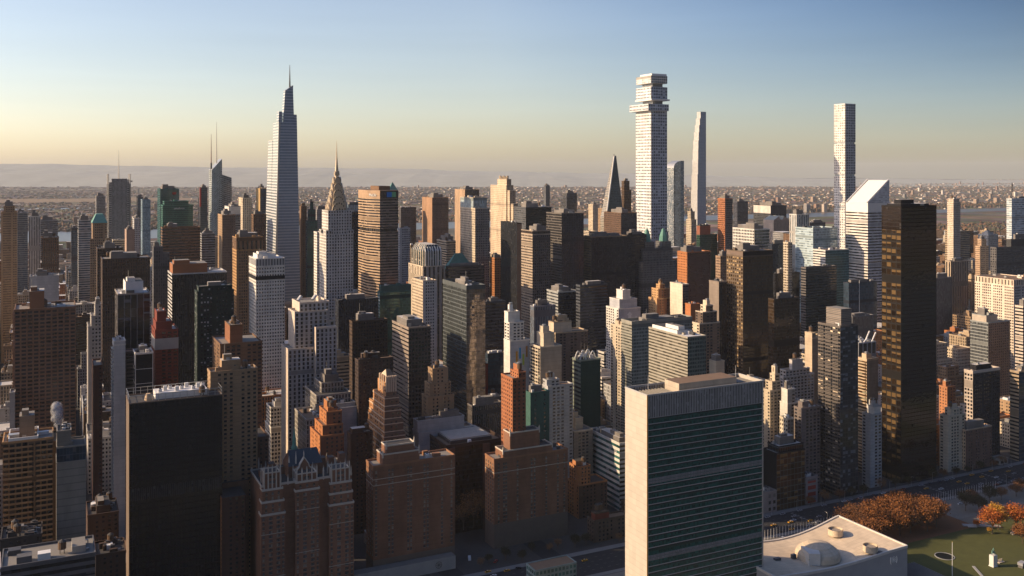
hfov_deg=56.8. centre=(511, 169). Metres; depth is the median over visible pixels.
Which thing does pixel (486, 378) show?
office tower
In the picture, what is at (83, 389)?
apartment block
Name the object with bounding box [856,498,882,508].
autumn tree
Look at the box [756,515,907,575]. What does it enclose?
assembly hall
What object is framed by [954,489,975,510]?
autumn tree
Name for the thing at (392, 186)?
office tower
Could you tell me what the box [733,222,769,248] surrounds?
office tower
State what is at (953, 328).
apartment block
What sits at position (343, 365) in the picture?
office block
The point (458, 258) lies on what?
office tower
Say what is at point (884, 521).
autumn tree
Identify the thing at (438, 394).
apartment block
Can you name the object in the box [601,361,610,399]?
office block
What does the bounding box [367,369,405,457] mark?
apartment tower
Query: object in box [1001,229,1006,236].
office block
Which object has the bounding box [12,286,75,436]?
apartment tower
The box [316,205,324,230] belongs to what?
office tower
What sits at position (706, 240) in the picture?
office tower
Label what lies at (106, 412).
apartment block
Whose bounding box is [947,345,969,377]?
apartment block
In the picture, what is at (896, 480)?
autumn tree
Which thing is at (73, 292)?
office block
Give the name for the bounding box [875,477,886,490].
autumn tree
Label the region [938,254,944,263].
office block
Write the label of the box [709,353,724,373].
apartment block
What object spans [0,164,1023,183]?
hills
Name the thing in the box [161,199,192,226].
office tower
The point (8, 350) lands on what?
office block
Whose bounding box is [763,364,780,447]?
apartment block
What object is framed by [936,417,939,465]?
apartment block
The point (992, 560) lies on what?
statue
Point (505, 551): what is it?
autumn tree
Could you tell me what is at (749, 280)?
office tower
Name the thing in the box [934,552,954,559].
round pool
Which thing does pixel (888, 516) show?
autumn tree
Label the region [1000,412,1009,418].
apartment block
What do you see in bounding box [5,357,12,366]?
office block
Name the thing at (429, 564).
retaining wall
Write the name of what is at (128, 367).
apartment block
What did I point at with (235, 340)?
apartment tower
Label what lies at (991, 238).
office block
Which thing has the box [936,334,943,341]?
apartment block
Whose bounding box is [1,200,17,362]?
office tower
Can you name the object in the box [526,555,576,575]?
pavilion
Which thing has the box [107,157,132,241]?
office tower
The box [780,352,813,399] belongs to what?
apartment tower
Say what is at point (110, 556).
apartment block
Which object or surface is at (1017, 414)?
apartment tower
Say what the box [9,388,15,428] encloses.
apartment block
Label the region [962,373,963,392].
apartment block
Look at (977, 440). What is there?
apartment block
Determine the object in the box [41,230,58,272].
office tower
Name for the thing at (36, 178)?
hills
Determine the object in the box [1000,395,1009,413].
apartment block
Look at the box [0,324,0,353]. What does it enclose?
office block
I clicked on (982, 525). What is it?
stone platform
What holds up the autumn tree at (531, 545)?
on the city floor
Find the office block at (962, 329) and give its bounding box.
[953,327,966,332]
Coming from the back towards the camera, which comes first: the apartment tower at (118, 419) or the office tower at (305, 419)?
the office tower at (305, 419)
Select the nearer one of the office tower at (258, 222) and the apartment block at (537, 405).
the apartment block at (537, 405)
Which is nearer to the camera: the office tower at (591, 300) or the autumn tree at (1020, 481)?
the autumn tree at (1020, 481)
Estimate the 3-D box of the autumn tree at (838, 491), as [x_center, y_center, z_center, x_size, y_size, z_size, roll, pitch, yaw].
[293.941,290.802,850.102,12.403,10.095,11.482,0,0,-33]
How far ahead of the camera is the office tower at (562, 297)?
1165.33 m
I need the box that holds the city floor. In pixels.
[0,233,1023,575]
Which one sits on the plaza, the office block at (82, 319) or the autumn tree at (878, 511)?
the autumn tree at (878, 511)
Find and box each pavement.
[463,461,1023,575]
[587,480,1022,575]
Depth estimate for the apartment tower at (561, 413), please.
839.30 m
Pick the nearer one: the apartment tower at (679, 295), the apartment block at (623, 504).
the apartment block at (623, 504)
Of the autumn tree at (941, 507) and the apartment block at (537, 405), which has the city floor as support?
the apartment block at (537, 405)
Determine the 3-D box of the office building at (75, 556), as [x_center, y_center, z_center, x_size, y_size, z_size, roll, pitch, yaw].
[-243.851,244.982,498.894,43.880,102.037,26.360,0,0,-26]
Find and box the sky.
[0,0,1023,179]
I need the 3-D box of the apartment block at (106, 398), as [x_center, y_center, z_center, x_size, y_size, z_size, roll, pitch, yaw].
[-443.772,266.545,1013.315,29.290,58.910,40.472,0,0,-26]
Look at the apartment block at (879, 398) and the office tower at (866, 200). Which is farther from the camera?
the office tower at (866, 200)
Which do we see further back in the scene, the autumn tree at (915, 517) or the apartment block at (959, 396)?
the apartment block at (959, 396)
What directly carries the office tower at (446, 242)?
on the city floor
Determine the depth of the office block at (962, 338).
1288.71 m
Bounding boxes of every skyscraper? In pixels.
[266,67,299,301]
[319,143,353,318]
[600,154,621,231]
[630,73,669,245]
[667,161,683,246]
[691,112,705,230]
[834,103,855,247]
[881,199,936,482]
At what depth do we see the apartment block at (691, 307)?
1051.19 m
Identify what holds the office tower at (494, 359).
on the city floor
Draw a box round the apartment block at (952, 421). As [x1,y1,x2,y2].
[939,401,964,471]
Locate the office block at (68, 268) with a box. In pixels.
[66,266,70,284]
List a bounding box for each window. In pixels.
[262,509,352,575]
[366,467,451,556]
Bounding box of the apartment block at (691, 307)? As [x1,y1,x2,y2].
[685,301,699,320]
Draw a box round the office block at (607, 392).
[604,382,610,420]
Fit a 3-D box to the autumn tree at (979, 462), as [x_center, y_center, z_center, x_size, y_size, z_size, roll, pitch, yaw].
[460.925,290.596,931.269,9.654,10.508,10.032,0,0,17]
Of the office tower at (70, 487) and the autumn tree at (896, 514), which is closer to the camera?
the office tower at (70, 487)
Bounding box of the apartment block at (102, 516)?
[86,491,118,540]
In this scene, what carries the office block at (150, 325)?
on the city floor
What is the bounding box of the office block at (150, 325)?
[150,307,151,348]
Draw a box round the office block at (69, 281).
[67,271,70,300]
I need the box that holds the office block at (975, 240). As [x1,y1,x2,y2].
[971,235,977,258]
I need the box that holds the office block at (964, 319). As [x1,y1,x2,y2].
[957,310,974,329]
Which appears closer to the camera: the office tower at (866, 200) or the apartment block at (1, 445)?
the apartment block at (1, 445)
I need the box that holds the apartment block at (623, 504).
[621,499,624,510]
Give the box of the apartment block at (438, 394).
[422,359,453,416]
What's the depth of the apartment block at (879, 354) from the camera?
1206.93 m
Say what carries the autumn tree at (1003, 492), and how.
on the plaza
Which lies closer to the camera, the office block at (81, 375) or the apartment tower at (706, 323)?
the apartment tower at (706, 323)
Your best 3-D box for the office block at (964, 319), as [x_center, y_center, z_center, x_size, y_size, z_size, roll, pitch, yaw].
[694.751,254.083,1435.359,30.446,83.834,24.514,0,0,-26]
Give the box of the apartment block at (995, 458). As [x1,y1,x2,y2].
[992,455,1007,464]
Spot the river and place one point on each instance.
(64, 236)
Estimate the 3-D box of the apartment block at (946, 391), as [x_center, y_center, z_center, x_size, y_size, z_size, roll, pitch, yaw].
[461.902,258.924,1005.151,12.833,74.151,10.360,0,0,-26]
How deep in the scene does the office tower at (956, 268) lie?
1513.40 m
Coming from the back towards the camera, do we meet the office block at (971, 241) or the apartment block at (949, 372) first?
the office block at (971, 241)
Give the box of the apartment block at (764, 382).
[747,367,765,387]
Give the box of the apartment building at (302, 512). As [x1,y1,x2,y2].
[220,427,353,575]
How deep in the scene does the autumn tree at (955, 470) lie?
914.82 m
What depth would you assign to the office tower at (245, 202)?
1582.06 m
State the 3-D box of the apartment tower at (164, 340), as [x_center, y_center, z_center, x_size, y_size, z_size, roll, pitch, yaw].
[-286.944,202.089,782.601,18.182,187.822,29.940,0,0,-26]
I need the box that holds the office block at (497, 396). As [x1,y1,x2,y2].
[488,388,500,400]
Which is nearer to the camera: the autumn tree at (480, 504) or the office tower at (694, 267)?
the autumn tree at (480, 504)
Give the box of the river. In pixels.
[0,208,1006,241]
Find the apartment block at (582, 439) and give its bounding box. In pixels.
[573,408,592,473]
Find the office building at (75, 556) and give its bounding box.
[1,535,95,575]
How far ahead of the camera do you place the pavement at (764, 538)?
768.69 m
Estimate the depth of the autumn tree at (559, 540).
740.08 m
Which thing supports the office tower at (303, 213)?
on the city floor
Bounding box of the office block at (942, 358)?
[936,340,951,373]
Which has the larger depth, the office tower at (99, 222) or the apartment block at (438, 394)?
the office tower at (99, 222)
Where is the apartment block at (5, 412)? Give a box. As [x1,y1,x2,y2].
[0,401,9,421]
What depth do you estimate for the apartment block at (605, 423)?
1012.29 m
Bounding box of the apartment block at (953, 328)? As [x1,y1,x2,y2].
[944,326,958,332]
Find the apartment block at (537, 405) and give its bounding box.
[526,383,549,440]
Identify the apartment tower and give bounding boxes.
[2,408,56,542]
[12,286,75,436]
[29,210,40,301]
[111,335,125,537]
[151,302,178,388]
[207,344,257,575]
[212,315,261,426]
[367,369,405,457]
[501,362,525,444]
[504,302,529,389]
[530,324,561,387]
[542,371,572,477]
[548,313,587,382]
[606,284,640,369]
[611,318,620,431]
[648,278,669,314]
[670,280,688,314]
[692,298,719,373]
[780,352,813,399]
[789,209,808,270]
[805,326,817,404]
[818,306,857,497]
[858,351,877,472]
[947,196,960,260]
[964,362,999,455]
[970,307,1009,395]
[975,235,988,274]
[1010,364,1023,460]
[1015,298,1023,368]
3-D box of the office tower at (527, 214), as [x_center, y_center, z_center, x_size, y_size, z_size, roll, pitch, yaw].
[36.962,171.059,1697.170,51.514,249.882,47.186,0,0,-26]
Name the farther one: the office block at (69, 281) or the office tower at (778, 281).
the office block at (69, 281)
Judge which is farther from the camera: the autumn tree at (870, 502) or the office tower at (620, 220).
the office tower at (620, 220)
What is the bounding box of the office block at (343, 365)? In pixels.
[337,349,348,389]
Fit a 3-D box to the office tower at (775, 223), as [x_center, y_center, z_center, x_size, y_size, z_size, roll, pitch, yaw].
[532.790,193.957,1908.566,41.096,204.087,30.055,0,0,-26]
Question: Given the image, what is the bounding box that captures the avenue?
[482,464,1023,575]
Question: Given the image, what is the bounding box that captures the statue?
[989,548,997,567]
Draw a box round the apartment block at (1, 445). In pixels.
[0,432,3,458]
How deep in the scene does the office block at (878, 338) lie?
1290.61 m
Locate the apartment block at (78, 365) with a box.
[76,364,80,398]
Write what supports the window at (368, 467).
in the apartment building at (410, 500)
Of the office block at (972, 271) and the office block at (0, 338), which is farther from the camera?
the office block at (972, 271)
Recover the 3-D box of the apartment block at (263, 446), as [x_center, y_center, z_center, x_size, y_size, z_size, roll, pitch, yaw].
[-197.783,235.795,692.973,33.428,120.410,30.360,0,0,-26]
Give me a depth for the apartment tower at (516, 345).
866.90 m
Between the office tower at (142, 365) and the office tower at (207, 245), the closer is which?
the office tower at (142, 365)
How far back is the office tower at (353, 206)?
1632.18 m
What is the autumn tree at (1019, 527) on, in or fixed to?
on the plaza
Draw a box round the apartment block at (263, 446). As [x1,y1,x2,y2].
[258,426,268,467]
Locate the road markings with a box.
[505,473,1008,575]
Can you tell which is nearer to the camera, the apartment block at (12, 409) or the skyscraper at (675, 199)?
the apartment block at (12, 409)
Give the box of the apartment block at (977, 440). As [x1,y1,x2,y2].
[962,418,991,470]
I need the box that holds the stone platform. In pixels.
[962,524,1000,527]
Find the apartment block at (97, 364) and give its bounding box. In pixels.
[92,358,102,499]
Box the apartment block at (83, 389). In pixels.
[80,384,103,433]
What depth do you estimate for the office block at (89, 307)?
1347.08 m
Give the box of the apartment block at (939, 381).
[936,377,943,384]
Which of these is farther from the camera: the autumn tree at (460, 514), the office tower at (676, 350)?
the office tower at (676, 350)
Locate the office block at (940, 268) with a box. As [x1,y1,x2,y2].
[936,264,944,272]
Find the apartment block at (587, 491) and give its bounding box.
[568,456,607,518]
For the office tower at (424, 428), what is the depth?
806.68 m
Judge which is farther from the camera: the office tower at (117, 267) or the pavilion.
the office tower at (117, 267)
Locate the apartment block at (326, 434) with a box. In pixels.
[310,396,343,457]
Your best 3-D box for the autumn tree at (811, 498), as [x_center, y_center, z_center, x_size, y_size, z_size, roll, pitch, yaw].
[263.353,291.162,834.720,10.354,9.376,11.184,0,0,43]
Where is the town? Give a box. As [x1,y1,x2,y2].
[0,179,1023,230]
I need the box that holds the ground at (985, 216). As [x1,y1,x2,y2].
[0,178,1023,248]
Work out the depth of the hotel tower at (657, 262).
1536.03 m
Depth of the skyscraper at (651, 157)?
1852.65 m
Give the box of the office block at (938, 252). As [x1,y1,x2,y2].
[936,250,942,255]
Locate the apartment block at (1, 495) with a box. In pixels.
[0,463,2,529]
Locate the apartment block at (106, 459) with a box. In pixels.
[87,427,110,493]
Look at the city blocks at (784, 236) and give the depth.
1810.99 m
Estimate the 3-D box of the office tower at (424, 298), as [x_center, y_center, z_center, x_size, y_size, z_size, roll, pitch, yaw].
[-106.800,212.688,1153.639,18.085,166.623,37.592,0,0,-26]
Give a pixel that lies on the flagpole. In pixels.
(952, 558)
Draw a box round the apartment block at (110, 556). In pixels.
[94,532,125,575]
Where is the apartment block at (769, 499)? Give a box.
[763,485,776,513]
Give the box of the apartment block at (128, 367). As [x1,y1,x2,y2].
[125,348,132,533]
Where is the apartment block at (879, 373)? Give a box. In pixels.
[878,364,881,381]
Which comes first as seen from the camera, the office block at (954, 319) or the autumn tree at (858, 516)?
the autumn tree at (858, 516)
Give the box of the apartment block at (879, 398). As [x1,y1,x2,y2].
[878,391,881,407]
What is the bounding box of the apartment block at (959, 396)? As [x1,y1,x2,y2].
[955,388,963,405]
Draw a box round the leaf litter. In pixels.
[858,513,968,543]
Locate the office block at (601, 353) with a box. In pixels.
[596,346,605,367]
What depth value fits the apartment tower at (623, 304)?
1101.70 m
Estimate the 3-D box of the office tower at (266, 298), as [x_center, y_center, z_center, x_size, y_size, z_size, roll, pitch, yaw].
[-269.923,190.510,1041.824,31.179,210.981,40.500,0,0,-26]
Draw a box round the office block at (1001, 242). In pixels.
[998,239,1005,246]
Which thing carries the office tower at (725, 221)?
on the city floor
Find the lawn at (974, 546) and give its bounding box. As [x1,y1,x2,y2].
[906,517,1023,575]
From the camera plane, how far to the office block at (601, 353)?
1135.98 m
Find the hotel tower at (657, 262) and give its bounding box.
[639,228,676,316]
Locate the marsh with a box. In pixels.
[0,198,208,202]
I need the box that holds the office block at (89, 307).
[75,300,93,314]
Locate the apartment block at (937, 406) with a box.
[936,395,938,417]
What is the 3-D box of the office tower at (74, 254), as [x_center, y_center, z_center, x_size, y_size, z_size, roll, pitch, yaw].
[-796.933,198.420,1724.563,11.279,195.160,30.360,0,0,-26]
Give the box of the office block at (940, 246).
[936,242,944,253]
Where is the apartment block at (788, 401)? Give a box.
[780,380,800,416]
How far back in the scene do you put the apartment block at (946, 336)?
1363.64 m
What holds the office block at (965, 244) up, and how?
on the city floor
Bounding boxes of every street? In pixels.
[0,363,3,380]
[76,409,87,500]
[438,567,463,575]
[523,540,559,558]
[1000,446,1009,452]
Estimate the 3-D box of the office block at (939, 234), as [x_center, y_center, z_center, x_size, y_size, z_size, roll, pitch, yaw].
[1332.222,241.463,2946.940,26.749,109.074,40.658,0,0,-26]
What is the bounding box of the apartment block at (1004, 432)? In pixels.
[1000,418,1009,447]
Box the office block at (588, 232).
[584,230,596,235]
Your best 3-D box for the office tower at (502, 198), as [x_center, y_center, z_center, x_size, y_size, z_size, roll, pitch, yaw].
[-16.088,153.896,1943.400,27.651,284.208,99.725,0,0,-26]
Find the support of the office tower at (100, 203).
on the city floor
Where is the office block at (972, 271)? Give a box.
[968,269,974,275]
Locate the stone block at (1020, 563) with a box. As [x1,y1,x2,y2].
[1017,560,1023,568]
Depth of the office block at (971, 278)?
1825.49 m
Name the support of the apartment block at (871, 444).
on the city floor
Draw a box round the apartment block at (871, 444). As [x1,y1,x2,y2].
[862,397,881,487]
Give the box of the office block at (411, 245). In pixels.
[410,243,414,262]
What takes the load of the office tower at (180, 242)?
on the city floor
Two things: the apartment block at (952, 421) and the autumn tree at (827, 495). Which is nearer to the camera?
the autumn tree at (827, 495)
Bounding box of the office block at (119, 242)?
[112,238,124,250]
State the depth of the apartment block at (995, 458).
953.76 m
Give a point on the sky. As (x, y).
(936, 87)
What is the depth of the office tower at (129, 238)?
1660.21 m
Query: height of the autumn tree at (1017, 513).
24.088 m
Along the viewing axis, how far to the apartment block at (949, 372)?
1217.74 m
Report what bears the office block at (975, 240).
on the city floor
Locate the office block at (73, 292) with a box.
[69,285,77,299]
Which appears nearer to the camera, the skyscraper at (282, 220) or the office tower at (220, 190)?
the skyscraper at (282, 220)
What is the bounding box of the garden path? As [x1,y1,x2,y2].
[959,504,1022,523]
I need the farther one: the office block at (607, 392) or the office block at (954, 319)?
the office block at (954, 319)
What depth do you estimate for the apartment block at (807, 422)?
862.81 m
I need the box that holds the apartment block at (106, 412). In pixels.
[83,406,110,439]
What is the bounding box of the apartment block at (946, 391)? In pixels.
[939,379,955,418]
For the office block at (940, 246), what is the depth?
2359.65 m
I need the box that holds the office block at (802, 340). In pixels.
[800,337,804,344]
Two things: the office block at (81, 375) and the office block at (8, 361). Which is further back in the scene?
the office block at (81, 375)
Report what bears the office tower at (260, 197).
on the city floor
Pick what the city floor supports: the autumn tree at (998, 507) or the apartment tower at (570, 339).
the apartment tower at (570, 339)
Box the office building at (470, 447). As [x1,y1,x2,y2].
[430,423,500,533]
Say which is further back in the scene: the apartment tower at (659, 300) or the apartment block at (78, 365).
the apartment block at (78, 365)
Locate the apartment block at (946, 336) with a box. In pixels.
[941,331,953,345]
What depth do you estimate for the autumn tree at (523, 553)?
715.28 m
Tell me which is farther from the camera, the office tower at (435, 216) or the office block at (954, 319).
the office tower at (435, 216)
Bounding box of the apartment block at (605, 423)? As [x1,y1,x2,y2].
[601,417,610,427]
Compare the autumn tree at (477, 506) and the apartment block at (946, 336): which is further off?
the apartment block at (946, 336)
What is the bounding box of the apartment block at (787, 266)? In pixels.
[783,240,791,294]
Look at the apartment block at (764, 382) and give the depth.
1077.31 m
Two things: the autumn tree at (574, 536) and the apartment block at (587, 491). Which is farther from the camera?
the apartment block at (587, 491)
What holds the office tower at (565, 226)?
on the city floor
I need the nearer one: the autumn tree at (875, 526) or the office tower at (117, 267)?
the autumn tree at (875, 526)
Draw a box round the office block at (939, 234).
[936,230,943,238]
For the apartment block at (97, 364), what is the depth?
774.86 m
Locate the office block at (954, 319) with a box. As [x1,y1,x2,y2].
[952,313,962,326]
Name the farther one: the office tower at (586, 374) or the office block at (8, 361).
the office block at (8, 361)
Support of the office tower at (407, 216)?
on the city floor
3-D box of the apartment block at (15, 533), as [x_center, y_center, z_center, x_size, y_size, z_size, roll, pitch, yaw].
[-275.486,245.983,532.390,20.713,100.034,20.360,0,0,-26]
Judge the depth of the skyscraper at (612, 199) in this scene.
2204.61 m
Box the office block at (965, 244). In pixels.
[945,228,969,260]
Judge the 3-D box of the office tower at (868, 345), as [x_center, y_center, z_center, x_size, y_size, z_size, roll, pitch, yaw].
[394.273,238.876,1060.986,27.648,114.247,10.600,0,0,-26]
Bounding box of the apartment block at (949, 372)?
[936,364,961,391]
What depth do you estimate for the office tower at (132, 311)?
824.94 m
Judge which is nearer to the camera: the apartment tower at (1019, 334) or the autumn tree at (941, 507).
the autumn tree at (941, 507)
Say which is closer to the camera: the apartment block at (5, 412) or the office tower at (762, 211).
the apartment block at (5, 412)
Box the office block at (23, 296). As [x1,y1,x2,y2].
[17,289,28,302]
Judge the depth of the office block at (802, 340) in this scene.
1314.50 m
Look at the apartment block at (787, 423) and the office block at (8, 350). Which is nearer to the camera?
the apartment block at (787, 423)
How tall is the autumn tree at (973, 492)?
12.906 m
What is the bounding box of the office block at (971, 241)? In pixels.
[962,228,973,254]
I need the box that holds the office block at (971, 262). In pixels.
[963,253,974,271]
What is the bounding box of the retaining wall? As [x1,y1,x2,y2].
[354,552,455,575]
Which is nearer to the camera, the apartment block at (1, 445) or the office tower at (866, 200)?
the apartment block at (1, 445)
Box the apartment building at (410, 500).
[366,437,454,567]
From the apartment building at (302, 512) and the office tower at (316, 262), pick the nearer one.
the apartment building at (302, 512)
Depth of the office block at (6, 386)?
994.64 m
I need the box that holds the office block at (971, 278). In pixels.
[968,274,974,302]
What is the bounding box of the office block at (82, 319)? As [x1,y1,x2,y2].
[76,304,89,363]
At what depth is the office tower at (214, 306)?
880.80 m
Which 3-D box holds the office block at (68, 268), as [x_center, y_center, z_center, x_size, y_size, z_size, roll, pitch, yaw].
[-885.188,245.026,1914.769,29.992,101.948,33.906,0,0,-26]
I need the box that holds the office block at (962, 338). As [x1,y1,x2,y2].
[949,325,969,346]
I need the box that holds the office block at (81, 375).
[77,352,86,407]
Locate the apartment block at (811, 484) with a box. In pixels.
[805,471,817,504]
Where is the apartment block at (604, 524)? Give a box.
[587,502,624,542]
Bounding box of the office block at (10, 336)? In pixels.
[9,329,12,342]
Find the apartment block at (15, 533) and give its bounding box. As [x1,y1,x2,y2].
[0,519,42,559]
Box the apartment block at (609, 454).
[591,426,624,510]
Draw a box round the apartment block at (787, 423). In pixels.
[779,413,793,434]
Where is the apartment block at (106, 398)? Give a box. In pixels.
[82,388,111,435]
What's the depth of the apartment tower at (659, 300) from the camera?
1106.90 m
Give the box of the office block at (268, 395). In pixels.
[262,385,280,429]
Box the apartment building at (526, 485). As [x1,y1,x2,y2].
[485,425,567,548]
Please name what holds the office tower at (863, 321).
on the city floor
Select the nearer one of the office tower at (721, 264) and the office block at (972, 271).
the office tower at (721, 264)
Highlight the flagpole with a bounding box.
[952,542,952,575]
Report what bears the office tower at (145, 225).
on the city floor
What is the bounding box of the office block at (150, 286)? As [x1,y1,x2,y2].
[150,266,151,306]
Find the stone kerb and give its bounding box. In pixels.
[972,566,982,575]
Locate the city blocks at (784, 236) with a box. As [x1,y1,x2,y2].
[0,230,1005,575]
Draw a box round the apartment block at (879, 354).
[876,349,881,364]
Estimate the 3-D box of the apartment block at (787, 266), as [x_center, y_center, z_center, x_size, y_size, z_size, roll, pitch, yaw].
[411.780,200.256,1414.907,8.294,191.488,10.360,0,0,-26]
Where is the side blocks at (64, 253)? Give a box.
[0,232,717,300]
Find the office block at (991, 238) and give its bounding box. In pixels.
[978,230,997,270]
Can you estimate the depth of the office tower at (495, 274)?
1487.45 m
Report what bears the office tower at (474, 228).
on the city floor
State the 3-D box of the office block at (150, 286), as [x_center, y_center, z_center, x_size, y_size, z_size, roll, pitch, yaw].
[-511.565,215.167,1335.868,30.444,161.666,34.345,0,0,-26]
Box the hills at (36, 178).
[0,169,1023,186]
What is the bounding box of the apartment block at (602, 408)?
[601,399,604,418]
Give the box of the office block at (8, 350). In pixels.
[4,342,12,365]
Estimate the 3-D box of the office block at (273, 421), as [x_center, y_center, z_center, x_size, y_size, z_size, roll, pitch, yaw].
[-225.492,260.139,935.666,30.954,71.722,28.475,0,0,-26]
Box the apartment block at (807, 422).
[794,399,820,493]
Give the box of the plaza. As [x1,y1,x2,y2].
[604,484,1023,575]
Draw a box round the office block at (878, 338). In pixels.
[873,329,881,350]
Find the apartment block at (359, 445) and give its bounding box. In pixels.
[347,422,372,534]
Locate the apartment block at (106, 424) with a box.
[86,416,111,481]
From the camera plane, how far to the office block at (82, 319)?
1256.90 m
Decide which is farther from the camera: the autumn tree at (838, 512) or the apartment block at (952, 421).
the apartment block at (952, 421)
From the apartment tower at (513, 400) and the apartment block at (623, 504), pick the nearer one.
the apartment tower at (513, 400)
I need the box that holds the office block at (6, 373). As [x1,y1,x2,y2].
[1,364,12,380]
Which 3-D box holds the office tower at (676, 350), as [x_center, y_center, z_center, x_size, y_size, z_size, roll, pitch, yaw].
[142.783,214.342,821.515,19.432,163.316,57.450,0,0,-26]
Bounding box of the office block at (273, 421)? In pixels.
[265,397,280,465]
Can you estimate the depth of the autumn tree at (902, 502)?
779.39 m
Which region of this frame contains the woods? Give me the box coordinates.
[0,183,1023,234]
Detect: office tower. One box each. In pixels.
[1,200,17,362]
[17,209,27,292]
[30,268,58,301]
[41,215,57,235]
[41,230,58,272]
[56,422,85,539]
[71,225,77,288]
[78,214,90,301]
[87,297,101,422]
[90,238,110,300]
[91,213,107,238]
[96,193,105,216]
[96,241,122,301]
[101,250,149,391]
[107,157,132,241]
[115,276,149,348]
[125,225,134,250]
[126,380,222,575]
[133,214,139,253]
[133,343,152,393]
[136,194,142,254]
[141,197,150,258]
[152,241,169,324]
[157,184,178,244]
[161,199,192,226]
[161,222,199,269]
[168,259,226,385]
[194,280,233,386]
[198,184,206,232]
[200,228,214,267]
[208,122,231,235]
[218,209,235,283]
[224,202,240,233]
[232,230,262,333]
[238,193,251,231]
[249,250,284,389]
[251,210,265,250]
[256,184,265,213]
[281,294,336,464]
[295,402,323,448]
[299,202,306,297]
[305,362,350,407]
[306,199,317,297]
[314,231,318,295]
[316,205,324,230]
[335,293,378,352]
[336,398,356,463]
[347,202,358,288]
[349,303,387,400]
[355,350,392,425]
[358,186,397,296]
[377,282,410,355]
[390,182,396,189]
[392,314,430,439]
[398,226,409,283]
[399,206,415,243]
[408,242,444,360]
[412,276,436,365]
[412,408,473,451]
[422,193,448,243]
[437,233,455,264]
[443,276,485,421]
[445,253,468,278]
[446,262,484,283]
[455,186,478,252]
[460,195,489,300]
[467,395,500,434]
[485,296,505,351]
[485,349,503,394]
[485,362,487,394]
[490,176,517,256]
[490,252,500,298]
[501,221,521,319]
[514,196,550,228]
[521,224,550,357]
[530,298,555,342]
[544,184,549,205]
[546,208,583,289]
[547,284,575,327]
[563,190,576,211]
[572,345,600,426]
[576,280,606,355]
[584,231,626,305]
[588,202,598,231]
[598,205,602,231]
[604,207,636,233]
[620,229,645,305]
[621,313,691,434]
[622,178,630,211]
[625,371,763,575]
[648,323,705,383]
[677,243,710,309]
[686,208,695,244]
[696,223,716,279]
[709,278,726,373]
[715,250,726,280]
[718,194,732,253]
[726,243,772,378]
[733,198,747,226]
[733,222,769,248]
[753,201,786,224]
[763,215,789,242]
[763,433,804,510]
[768,239,782,272]
[768,291,799,378]
[773,268,799,296]
[795,226,837,322]
[801,264,836,337]
[809,219,824,225]
[813,247,848,306]
[843,279,876,328]
[846,179,888,322]
[852,312,873,340]
[858,331,875,356]
[936,272,952,334]
[945,257,967,325]
[975,274,1023,368]
[990,233,1023,275]
[1006,183,1023,238]
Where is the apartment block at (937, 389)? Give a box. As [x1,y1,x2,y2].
[936,385,938,394]
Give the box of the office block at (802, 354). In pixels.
[800,349,804,360]
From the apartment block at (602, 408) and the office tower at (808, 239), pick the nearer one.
the apartment block at (602, 408)
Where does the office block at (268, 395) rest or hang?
on the city floor
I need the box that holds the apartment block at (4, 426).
[0,422,9,433]
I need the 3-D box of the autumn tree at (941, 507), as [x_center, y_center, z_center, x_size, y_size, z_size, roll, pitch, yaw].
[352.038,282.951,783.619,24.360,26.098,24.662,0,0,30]
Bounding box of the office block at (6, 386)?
[0,380,12,404]
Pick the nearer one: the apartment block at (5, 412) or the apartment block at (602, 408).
the apartment block at (5, 412)
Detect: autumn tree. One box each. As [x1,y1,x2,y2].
[455,503,473,529]
[456,489,484,527]
[471,492,484,522]
[483,553,492,560]
[500,545,510,560]
[517,549,525,557]
[528,541,535,550]
[554,538,561,545]
[570,532,581,543]
[805,496,814,505]
[820,489,831,502]
[829,504,856,518]
[834,488,845,499]
[842,508,868,524]
[845,498,870,522]
[847,487,857,496]
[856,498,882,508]
[856,515,887,533]
[858,502,893,526]
[859,484,867,494]
[872,516,892,533]
[873,493,899,509]
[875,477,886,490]
[881,505,899,532]
[882,489,913,500]
[888,496,917,527]
[888,506,912,535]
[891,477,900,487]
[900,508,926,532]
[908,495,923,525]
[913,492,940,520]
[914,501,939,531]
[924,497,952,526]
[939,468,947,477]
[952,467,960,472]
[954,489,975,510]
[967,488,979,496]
[971,493,988,508]
[975,460,984,467]
[976,505,1006,533]
[981,483,999,501]
[988,501,1009,529]
[990,459,998,465]
[996,486,1007,499]
[997,454,1007,465]
[1003,502,1023,530]
[1008,482,1023,496]
[1010,522,1023,543]
[1013,477,1023,490]
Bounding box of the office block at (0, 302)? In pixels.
[0,282,0,323]
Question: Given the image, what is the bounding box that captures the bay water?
[0,207,105,209]
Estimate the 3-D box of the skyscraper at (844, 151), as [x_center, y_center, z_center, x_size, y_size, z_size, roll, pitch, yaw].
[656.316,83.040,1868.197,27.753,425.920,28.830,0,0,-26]
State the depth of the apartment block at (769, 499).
819.16 m

